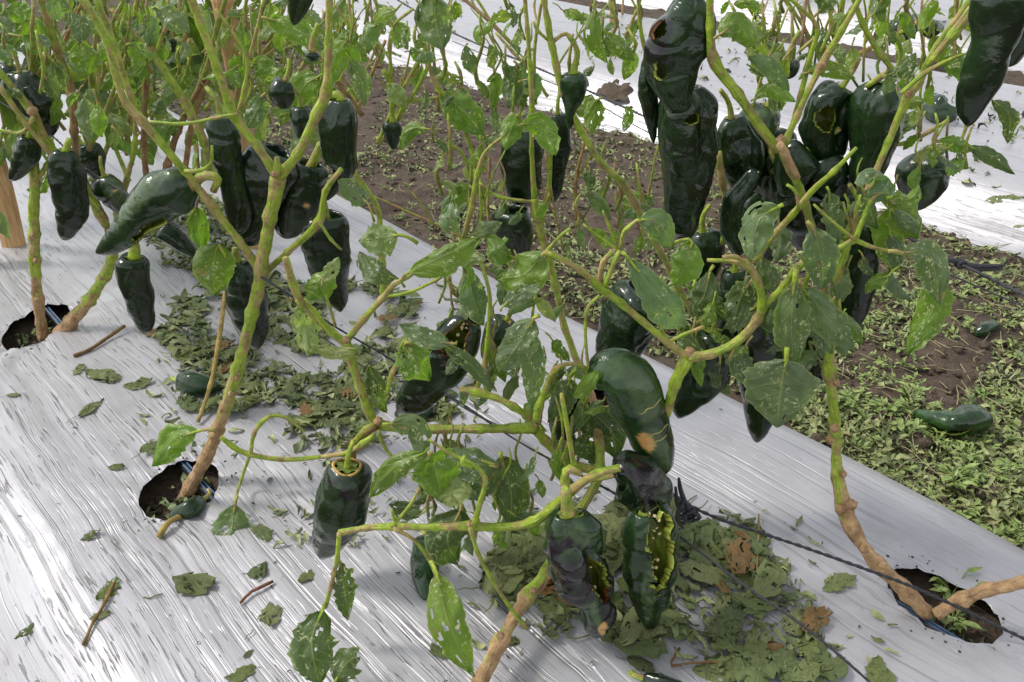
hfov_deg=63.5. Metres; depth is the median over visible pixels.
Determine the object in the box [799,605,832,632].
fallen leaf
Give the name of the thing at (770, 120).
hanging pepper
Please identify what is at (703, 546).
fallen leaf
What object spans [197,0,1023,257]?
mulch film
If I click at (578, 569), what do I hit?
hanging pepper
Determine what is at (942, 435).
weed seedling
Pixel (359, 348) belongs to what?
fallen leaf
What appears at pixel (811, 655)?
fallen leaf
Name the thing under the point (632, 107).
debris
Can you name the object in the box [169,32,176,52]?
hanging pepper
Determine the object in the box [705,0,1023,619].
pepper plant
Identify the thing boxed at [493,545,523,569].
fallen leaf
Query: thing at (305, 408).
fallen leaf
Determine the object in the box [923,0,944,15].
pepper plant
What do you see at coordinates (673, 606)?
fallen leaf
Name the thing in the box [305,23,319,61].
hanging pepper
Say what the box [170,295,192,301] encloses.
fallen leaf
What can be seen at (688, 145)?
hanging pepper
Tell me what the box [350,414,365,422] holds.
fallen leaf
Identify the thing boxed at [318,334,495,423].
support twine
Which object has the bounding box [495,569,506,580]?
fallen leaf
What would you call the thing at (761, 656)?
fallen leaf
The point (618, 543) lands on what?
fallen leaf
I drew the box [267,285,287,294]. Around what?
fallen leaf
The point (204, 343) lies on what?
fallen leaf
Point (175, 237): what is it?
hanging pepper
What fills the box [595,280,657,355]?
hanging pepper
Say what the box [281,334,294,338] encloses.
fallen leaf
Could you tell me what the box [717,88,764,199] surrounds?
hanging pepper
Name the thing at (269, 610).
fallen leaf
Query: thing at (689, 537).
fallen leaf
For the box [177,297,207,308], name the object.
fallen leaf
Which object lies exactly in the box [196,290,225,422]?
dead twig
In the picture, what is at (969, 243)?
straw
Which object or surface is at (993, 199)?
fallen leaf
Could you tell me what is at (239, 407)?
fallen leaf
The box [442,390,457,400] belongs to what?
fallen leaf
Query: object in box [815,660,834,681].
fallen leaf
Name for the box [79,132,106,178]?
hanging pepper
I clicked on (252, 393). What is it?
fallen leaf
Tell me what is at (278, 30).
pepper plant
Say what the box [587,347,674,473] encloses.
curved pepper
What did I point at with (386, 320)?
fallen leaf
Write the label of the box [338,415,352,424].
fallen leaf
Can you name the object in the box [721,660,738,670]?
fallen leaf
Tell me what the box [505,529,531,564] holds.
fallen leaf
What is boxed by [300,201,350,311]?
hanging pepper
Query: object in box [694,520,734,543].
fallen leaf
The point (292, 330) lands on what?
fallen leaf
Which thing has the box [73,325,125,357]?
dead twig
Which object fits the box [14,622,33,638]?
fallen leaf
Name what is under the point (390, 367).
fallen leaf
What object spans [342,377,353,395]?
fallen leaf
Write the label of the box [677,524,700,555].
fallen leaf
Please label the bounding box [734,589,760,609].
fallen leaf
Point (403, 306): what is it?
fallen leaf
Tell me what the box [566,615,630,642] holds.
fallen leaf
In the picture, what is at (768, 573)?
fallen leaf
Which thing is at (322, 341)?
fallen leaf
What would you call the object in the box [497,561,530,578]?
fallen leaf
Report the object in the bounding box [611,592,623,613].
fallen leaf
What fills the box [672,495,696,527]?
fallen leaf
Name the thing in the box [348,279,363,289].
fallen leaf
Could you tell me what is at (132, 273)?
hanging pepper
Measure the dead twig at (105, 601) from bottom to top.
0.012 m
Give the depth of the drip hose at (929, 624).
1.01 m
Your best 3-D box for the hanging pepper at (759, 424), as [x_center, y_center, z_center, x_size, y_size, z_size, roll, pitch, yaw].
[0.302,0.031,1.033,0.082,0.245,0.056,0,32,0]
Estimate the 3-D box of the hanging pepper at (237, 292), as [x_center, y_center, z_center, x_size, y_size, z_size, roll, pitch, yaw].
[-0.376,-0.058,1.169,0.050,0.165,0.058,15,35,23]
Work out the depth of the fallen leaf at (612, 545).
1.08 m
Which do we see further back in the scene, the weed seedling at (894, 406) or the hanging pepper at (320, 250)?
the weed seedling at (894, 406)
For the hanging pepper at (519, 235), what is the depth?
1.24 m
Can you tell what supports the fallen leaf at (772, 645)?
on the mulch film at (56, 573)
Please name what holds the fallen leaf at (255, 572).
on the mulch film at (56, 573)
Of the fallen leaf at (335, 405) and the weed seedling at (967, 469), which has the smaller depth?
the fallen leaf at (335, 405)
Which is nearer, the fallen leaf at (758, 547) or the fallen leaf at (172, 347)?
the fallen leaf at (758, 547)
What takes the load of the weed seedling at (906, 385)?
on the soil at (404, 196)
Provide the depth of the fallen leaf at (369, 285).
1.73 m
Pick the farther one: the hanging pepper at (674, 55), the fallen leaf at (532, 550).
the fallen leaf at (532, 550)
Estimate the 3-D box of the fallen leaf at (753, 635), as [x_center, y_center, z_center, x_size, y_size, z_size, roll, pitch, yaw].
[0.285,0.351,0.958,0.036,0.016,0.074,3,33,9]
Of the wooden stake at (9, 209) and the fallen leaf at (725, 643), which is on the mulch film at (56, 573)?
the wooden stake at (9, 209)
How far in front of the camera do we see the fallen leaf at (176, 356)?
1.50 m
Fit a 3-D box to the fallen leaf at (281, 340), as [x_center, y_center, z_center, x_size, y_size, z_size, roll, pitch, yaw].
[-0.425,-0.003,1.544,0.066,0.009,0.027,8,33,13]
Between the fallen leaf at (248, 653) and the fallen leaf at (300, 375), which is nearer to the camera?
the fallen leaf at (248, 653)
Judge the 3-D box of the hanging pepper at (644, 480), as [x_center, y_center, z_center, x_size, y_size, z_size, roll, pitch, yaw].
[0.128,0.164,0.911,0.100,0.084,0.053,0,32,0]
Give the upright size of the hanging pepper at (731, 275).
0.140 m
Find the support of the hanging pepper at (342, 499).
hanging from the pepper plant at (778, 389)
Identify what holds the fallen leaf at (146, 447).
on the mulch film at (56, 573)
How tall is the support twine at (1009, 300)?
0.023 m
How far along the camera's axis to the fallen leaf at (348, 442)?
1.27 m
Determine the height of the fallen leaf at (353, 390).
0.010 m
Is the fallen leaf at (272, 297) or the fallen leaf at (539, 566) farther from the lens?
the fallen leaf at (272, 297)
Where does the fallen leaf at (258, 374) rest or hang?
on the mulch film at (56, 573)
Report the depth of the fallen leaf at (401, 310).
1.63 m
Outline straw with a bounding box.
[257,51,1023,536]
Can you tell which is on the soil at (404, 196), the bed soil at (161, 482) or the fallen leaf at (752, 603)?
the bed soil at (161, 482)
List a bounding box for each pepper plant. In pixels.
[0,0,160,341]
[0,2,87,238]
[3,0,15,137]
[21,0,422,301]
[61,0,95,90]
[79,0,172,144]
[79,0,375,535]
[133,0,216,173]
[138,0,260,97]
[282,147,956,681]
[345,0,690,403]
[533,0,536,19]
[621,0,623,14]
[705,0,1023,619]
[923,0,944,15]
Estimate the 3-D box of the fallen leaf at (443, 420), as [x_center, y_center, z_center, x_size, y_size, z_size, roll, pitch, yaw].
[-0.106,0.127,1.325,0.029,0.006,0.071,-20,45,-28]
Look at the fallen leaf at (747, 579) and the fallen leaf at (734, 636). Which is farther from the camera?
the fallen leaf at (747, 579)
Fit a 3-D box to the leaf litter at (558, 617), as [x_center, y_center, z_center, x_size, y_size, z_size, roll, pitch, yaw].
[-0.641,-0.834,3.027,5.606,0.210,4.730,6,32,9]
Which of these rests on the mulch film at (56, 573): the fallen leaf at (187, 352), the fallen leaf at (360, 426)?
the fallen leaf at (187, 352)
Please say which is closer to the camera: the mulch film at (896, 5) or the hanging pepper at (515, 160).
the hanging pepper at (515, 160)
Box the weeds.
[266,39,1023,543]
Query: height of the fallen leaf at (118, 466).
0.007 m
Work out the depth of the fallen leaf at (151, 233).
1.93 m
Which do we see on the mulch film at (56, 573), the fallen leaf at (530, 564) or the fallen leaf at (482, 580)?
the fallen leaf at (482, 580)
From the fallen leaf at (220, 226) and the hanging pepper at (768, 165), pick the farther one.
the fallen leaf at (220, 226)
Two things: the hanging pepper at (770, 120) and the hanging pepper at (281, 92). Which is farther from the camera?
the hanging pepper at (281, 92)
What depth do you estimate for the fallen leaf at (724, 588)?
1.03 m
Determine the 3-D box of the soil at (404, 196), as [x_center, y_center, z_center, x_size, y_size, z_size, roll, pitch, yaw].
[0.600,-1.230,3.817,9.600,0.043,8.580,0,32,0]
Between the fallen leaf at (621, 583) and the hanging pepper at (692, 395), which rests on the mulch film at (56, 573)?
the fallen leaf at (621, 583)
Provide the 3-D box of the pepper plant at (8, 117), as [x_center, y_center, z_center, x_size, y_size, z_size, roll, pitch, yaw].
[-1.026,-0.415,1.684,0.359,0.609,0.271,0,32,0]
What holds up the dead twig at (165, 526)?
on the mulch film at (56, 573)
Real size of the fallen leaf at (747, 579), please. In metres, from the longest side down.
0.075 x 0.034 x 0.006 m
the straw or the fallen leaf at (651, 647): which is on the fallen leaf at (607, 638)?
the fallen leaf at (651, 647)
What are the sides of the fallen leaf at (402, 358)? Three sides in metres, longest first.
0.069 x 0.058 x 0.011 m
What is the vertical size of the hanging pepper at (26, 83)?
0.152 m
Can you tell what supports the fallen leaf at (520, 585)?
on the mulch film at (56, 573)
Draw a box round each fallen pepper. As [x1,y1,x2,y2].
[169,488,211,518]
[170,371,219,395]
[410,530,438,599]
[628,670,681,681]
[884,13,919,42]
[911,404,992,438]
[917,19,944,38]
[923,93,957,123]
[974,318,1002,336]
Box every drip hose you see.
[45,305,218,503]
[895,599,961,639]
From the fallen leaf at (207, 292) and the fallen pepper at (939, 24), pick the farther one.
the fallen pepper at (939, 24)
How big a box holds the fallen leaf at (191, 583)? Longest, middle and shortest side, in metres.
0.091 x 0.042 x 0.014 m
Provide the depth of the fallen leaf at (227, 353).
1.48 m
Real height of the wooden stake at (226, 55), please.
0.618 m
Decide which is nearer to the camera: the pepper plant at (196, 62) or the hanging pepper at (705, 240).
the hanging pepper at (705, 240)
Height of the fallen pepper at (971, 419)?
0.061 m
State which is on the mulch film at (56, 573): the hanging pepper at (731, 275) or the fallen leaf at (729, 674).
the fallen leaf at (729, 674)
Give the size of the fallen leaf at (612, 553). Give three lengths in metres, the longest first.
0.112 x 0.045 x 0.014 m
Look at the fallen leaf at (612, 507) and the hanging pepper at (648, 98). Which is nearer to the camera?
the hanging pepper at (648, 98)
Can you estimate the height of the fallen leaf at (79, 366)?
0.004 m
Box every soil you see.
[0,0,1023,549]
[1,304,1002,643]
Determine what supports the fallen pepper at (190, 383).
on the mulch film at (56, 573)
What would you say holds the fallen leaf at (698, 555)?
on the leaf litter at (558, 617)
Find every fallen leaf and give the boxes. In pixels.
[2,393,19,396]
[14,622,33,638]
[67,398,103,421]
[73,363,85,374]
[80,528,100,540]
[85,369,120,382]
[89,610,110,619]
[95,576,120,600]
[108,463,124,469]
[123,376,152,389]
[132,439,156,458]
[143,572,215,598]
[145,325,178,337]
[147,230,157,236]
[153,327,165,339]
[158,330,182,344]
[159,349,184,360]
[161,258,172,265]
[166,343,204,354]
[166,348,209,360]
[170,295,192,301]
[176,309,196,322]
[176,396,202,410]
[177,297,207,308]
[177,335,190,344]
[186,315,205,333]
[196,335,226,347]
[200,395,222,406]
[202,362,224,375]
[203,290,212,296]
[205,350,213,363]
[209,340,230,348]
[214,394,254,413]
[215,223,225,230]
[219,344,266,358]
[219,360,232,373]
[224,664,255,681]
[225,380,268,393]
[231,404,248,412]
[237,561,266,579]
[239,649,252,658]
[242,370,264,380]
[245,389,260,397]
[245,601,282,639]
[249,523,271,541]
[251,371,269,380]
[262,366,277,371]
[266,279,285,295]
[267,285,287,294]
[267,291,277,311]
[268,291,292,307]
[269,314,277,325]
[273,327,286,335]
[273,332,292,345]
[276,304,287,312]
[276,380,294,396]
[277,315,290,322]
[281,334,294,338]
[281,389,300,398]
[283,295,304,305]
[285,415,317,425]
[286,338,331,353]
[286,371,310,383]
[287,413,297,425]
[289,326,315,336]
[289,337,330,349]
[291,398,305,406]
[292,391,310,407]
[297,569,314,582]
[298,283,305,292]
[298,403,313,424]
[299,371,332,381]
[307,375,333,383]
[309,402,330,428]
[310,401,333,412]
[312,298,325,303]
[316,329,335,340]
[319,383,330,389]
[320,417,342,427]
[321,399,353,410]
[331,386,357,399]
[332,385,357,397]
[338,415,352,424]
[341,359,364,373]
[341,437,363,450]
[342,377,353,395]
[346,421,369,434]
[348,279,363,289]
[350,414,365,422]
[352,341,387,354]
[354,399,373,414]
[355,348,372,355]
[355,354,381,360]
[356,356,374,367]
[358,283,374,289]
[373,314,400,321]
[373,361,392,372]
[374,323,392,336]
[378,345,395,352]
[383,365,399,375]
[384,313,394,322]
[385,304,419,316]
[385,335,406,345]
[386,352,407,364]
[393,290,419,296]
[394,406,439,421]
[396,303,408,310]
[400,298,422,304]
[429,642,445,658]
[434,407,447,424]
[435,403,459,414]
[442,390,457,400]
[458,575,529,600]
[478,563,519,571]
[478,571,486,590]
[482,565,523,612]
[484,546,509,572]
[493,520,525,544]
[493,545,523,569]
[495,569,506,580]
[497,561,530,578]
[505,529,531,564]
[510,636,519,644]
[516,532,546,570]
[517,554,543,568]
[519,547,544,569]
[523,529,544,575]
[528,575,554,595]
[531,564,540,576]
[532,511,544,531]
[534,592,571,614]
[546,578,573,607]
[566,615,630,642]
[592,512,624,544]
[602,482,627,518]
[602,530,624,558]
[603,528,618,558]
[604,554,622,575]
[606,541,623,554]
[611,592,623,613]
[612,626,667,658]
[613,606,644,645]
[615,655,654,672]
[616,577,628,593]
[642,612,684,665]
[656,634,666,654]
[658,609,690,626]
[661,622,709,641]
[663,599,691,618]
[670,497,679,508]
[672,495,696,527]
[674,572,689,591]
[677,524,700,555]
[677,559,729,585]
[679,523,693,548]
[681,519,714,549]
[686,523,712,581]
[687,546,721,567]
[692,654,744,681]
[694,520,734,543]
[698,526,735,571]
[704,618,746,640]
[704,653,726,670]
[707,593,734,622]
[709,602,747,636]
[712,634,751,655]
[715,579,731,595]
[717,529,741,555]
[718,546,756,570]
[720,604,741,633]
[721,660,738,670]
[723,551,785,568]
[724,669,735,681]
[726,530,755,573]
[728,521,772,554]
[728,651,769,681]
[729,591,796,610]
[730,641,797,660]
[731,570,769,605]
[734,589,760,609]
[742,627,770,677]
[743,619,771,670]
[746,523,768,545]
[746,643,808,678]
[753,559,787,597]
[776,654,802,681]
[781,607,827,635]
[789,659,834,681]
[793,632,827,661]
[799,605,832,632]
[803,651,848,681]
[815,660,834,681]
[816,643,831,656]
[822,572,856,591]
[864,655,896,681]
[985,195,1002,203]
[995,194,1023,199]
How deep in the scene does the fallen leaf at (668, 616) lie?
0.99 m
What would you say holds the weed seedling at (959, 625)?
on the bed soil at (161, 482)
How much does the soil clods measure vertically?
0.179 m
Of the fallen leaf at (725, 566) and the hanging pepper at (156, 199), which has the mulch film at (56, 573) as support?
the fallen leaf at (725, 566)
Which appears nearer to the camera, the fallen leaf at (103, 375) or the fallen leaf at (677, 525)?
the fallen leaf at (677, 525)
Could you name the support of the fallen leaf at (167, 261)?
on the mulch film at (56, 573)
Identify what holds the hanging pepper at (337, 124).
hanging from the pepper plant at (213, 265)
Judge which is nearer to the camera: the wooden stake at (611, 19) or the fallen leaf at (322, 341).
the fallen leaf at (322, 341)
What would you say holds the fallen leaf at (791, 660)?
on the mulch film at (56, 573)
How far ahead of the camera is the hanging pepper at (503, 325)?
1.01 m
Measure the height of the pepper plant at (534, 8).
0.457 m
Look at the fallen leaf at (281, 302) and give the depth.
1.66 m
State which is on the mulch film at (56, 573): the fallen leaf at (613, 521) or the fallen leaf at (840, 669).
the fallen leaf at (840, 669)
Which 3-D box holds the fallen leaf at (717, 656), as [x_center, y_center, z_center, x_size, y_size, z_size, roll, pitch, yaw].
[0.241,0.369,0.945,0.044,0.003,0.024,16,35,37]
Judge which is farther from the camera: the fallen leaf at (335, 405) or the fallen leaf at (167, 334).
the fallen leaf at (167, 334)
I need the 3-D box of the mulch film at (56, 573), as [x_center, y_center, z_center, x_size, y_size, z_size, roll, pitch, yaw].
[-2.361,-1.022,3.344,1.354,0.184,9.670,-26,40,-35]
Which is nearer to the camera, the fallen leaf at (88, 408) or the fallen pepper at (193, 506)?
the fallen pepper at (193, 506)
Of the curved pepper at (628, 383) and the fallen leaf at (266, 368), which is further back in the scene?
the fallen leaf at (266, 368)
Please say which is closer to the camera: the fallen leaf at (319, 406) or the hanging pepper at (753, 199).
the hanging pepper at (753, 199)
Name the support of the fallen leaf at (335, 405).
on the leaf litter at (558, 617)
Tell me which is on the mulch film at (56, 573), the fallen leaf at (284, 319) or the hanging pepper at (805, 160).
the fallen leaf at (284, 319)
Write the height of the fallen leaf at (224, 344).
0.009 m
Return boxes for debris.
[18,1,1023,681]
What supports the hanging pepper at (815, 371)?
hanging from the pepper plant at (768, 60)
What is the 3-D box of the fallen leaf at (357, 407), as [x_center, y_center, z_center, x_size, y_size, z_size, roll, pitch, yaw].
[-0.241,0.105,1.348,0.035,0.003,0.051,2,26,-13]
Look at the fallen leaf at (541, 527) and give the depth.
1.12 m
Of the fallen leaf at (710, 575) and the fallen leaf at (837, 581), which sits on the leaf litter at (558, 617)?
the fallen leaf at (710, 575)
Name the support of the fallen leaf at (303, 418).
on the mulch film at (56, 573)
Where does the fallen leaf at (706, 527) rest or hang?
on the fallen leaf at (716, 538)
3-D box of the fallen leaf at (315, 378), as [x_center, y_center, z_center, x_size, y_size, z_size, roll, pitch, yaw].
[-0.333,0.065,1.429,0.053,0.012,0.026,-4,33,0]
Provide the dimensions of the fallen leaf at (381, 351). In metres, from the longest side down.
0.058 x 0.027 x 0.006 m
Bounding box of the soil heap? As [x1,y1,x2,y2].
[596,79,633,102]
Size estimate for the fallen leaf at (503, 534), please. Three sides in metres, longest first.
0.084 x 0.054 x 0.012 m
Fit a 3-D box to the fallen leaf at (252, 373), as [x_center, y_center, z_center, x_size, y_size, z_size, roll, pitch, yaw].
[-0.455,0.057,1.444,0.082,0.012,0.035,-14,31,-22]
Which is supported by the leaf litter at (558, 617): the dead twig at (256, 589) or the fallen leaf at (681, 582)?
the fallen leaf at (681, 582)
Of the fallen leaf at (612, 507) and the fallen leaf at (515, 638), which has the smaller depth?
the fallen leaf at (515, 638)
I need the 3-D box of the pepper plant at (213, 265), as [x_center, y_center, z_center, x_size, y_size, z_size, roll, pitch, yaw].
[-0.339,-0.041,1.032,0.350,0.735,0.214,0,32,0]
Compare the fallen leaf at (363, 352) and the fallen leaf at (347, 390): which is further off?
the fallen leaf at (363, 352)
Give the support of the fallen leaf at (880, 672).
on the mulch film at (56, 573)
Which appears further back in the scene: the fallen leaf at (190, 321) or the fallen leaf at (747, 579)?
the fallen leaf at (190, 321)
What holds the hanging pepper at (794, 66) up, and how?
hanging from the pepper plant at (768, 60)
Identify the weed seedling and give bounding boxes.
[867,397,903,415]
[892,378,931,402]
[921,427,951,448]
[929,567,984,606]
[937,463,979,490]
[947,610,981,632]
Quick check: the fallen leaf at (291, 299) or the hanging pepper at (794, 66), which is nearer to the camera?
the hanging pepper at (794, 66)
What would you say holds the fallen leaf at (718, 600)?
on the leaf litter at (558, 617)
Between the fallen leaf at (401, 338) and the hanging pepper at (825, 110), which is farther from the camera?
the fallen leaf at (401, 338)
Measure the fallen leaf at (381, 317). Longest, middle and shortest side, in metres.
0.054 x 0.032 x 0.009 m
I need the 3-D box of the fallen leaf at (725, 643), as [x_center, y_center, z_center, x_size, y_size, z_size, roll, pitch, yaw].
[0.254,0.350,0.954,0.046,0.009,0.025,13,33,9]
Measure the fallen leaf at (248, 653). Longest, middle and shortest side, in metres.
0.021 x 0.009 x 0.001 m
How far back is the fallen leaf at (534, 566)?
1.06 m
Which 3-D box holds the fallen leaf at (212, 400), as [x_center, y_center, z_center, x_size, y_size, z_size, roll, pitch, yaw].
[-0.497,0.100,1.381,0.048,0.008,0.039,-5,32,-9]
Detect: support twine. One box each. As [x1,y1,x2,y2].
[0,101,870,681]
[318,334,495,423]
[397,0,1023,296]
[452,41,1023,307]
[673,477,1023,640]
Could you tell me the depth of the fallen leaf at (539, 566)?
1.06 m
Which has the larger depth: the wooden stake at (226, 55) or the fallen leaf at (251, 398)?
the wooden stake at (226, 55)
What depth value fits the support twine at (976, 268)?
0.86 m
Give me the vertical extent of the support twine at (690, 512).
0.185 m
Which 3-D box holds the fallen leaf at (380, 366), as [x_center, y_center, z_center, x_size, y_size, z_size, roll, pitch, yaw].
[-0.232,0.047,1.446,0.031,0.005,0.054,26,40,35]
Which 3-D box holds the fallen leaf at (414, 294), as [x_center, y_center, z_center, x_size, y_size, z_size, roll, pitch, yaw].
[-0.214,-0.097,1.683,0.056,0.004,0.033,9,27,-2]
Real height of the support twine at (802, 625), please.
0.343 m
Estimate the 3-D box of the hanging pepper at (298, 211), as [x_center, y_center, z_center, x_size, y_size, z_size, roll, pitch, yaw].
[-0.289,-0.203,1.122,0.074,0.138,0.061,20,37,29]
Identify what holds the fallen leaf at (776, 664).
on the mulch film at (56, 573)
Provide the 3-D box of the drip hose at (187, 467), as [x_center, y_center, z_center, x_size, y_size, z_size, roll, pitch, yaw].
[-0.427,0.237,1.205,0.015,0.019,2.500,-26,40,-35]
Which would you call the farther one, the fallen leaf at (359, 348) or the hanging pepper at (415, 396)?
the fallen leaf at (359, 348)
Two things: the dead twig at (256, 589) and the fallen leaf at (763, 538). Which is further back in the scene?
the fallen leaf at (763, 538)
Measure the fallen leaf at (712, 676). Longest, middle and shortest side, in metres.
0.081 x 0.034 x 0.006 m
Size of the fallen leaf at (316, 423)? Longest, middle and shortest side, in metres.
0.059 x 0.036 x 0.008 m
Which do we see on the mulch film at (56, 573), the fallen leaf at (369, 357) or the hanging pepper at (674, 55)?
the fallen leaf at (369, 357)
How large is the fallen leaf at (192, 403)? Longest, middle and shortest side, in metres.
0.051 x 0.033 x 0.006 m
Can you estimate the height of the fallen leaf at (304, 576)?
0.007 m
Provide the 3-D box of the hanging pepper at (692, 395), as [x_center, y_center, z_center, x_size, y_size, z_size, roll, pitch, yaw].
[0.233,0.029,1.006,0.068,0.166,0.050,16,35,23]
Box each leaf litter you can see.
[0,1,1023,677]
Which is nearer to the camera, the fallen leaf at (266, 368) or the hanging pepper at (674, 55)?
the hanging pepper at (674, 55)
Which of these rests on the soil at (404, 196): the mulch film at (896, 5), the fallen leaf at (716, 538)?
the mulch film at (896, 5)
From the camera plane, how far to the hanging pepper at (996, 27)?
0.70 m
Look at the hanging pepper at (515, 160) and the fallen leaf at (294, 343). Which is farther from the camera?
the fallen leaf at (294, 343)
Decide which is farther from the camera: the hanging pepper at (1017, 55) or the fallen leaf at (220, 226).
the fallen leaf at (220, 226)
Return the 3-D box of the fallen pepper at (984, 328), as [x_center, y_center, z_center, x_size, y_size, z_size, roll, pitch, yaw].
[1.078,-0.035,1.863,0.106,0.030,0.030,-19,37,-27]
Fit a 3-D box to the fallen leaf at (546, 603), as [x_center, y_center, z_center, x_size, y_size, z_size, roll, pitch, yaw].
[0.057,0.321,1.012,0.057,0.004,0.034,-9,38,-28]
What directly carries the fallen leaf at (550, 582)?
on the mulch film at (56, 573)
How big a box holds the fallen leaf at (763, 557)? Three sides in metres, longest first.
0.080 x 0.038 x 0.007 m
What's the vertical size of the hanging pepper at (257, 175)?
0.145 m
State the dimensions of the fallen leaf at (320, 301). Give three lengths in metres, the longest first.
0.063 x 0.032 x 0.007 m
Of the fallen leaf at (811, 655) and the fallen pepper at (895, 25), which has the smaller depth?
the fallen leaf at (811, 655)
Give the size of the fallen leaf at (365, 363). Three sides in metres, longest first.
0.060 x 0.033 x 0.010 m
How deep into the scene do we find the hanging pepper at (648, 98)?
0.87 m
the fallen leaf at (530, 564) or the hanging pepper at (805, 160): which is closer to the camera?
the hanging pepper at (805, 160)
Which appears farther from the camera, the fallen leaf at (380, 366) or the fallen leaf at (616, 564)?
the fallen leaf at (380, 366)
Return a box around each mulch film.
[0,29,1023,681]
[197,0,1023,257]
[597,0,1023,73]
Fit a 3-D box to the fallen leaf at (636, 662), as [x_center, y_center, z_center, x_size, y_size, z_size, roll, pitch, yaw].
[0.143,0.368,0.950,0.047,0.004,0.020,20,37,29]
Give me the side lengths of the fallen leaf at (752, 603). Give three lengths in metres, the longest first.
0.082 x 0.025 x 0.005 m
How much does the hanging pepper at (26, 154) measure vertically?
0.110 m
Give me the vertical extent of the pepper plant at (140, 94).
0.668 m
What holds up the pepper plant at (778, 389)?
on the mulch film at (56, 573)
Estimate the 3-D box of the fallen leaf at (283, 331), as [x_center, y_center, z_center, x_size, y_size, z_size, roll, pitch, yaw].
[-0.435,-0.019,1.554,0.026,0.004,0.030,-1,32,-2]
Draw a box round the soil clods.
[2,31,1023,680]
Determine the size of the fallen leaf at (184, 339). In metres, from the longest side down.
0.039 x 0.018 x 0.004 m
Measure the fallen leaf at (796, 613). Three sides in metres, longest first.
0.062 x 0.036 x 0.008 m
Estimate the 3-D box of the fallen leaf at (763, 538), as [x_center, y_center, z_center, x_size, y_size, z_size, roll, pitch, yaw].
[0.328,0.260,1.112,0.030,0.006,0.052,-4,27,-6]
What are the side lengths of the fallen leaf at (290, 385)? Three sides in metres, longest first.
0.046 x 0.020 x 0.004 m
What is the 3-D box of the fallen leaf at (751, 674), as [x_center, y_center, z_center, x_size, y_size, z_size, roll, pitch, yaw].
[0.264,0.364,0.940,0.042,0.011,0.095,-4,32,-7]
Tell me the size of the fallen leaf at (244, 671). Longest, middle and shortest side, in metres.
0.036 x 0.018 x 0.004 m
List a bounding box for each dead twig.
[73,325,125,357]
[81,582,114,645]
[156,514,181,538]
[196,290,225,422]
[239,580,273,603]
[670,647,718,666]
[756,514,759,569]
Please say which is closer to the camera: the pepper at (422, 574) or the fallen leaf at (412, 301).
the pepper at (422, 574)
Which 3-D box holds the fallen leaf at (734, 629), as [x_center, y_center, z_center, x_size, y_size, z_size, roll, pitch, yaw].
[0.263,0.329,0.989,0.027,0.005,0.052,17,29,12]
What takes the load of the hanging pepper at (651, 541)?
hanging from the pepper plant at (778, 389)
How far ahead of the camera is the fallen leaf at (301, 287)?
1.70 m
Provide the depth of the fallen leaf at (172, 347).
1.50 m
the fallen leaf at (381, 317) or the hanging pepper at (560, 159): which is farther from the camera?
the fallen leaf at (381, 317)
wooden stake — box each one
[0,144,25,247]
[211,0,258,248]
[609,0,615,22]
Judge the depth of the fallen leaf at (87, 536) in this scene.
1.13 m
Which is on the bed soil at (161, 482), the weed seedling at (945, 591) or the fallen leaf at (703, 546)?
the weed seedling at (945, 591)
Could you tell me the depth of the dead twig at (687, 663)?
0.94 m
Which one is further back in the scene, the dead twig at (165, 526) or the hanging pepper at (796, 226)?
the dead twig at (165, 526)
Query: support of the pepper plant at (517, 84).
on the bed soil at (161, 482)
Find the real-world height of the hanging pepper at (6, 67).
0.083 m
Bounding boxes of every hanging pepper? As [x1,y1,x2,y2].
[0,49,59,137]
[0,57,16,80]
[8,119,41,180]
[47,137,89,240]
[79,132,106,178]
[90,156,127,213]
[95,166,221,254]
[115,242,155,333]
[156,222,197,256]
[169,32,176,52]
[204,85,251,234]
[224,246,269,349]
[229,143,298,245]
[268,58,294,109]
[274,141,328,238]
[288,0,312,24]
[289,85,310,138]
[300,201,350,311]
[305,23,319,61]
[312,439,372,559]
[317,90,357,200]
[382,100,402,149]
[395,315,480,415]
[480,312,514,358]
[491,205,533,255]
[500,106,543,207]
[543,484,616,637]
[546,94,570,203]
[548,368,579,440]
[560,33,586,128]
[584,450,672,513]
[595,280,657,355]
[621,500,679,628]
[638,60,658,142]
[643,0,716,112]
[657,84,718,238]
[672,314,733,418]
[689,203,724,285]
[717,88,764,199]
[717,264,749,331]
[720,168,759,255]
[730,280,783,442]
[739,101,780,158]
[743,191,773,263]
[755,101,796,196]
[761,145,827,250]
[773,127,837,197]
[786,30,800,78]
[796,273,822,384]
[798,57,860,157]
[809,127,849,199]
[840,182,875,218]
[841,183,879,325]
[846,68,906,193]
[894,143,949,210]
[955,0,1023,126]
[1009,30,1023,66]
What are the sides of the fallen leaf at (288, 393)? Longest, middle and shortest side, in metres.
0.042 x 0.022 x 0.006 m
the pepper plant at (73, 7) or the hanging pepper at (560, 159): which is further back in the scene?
the pepper plant at (73, 7)
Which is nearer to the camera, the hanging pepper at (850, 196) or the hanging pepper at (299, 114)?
the hanging pepper at (850, 196)
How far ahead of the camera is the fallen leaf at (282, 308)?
1.65 m

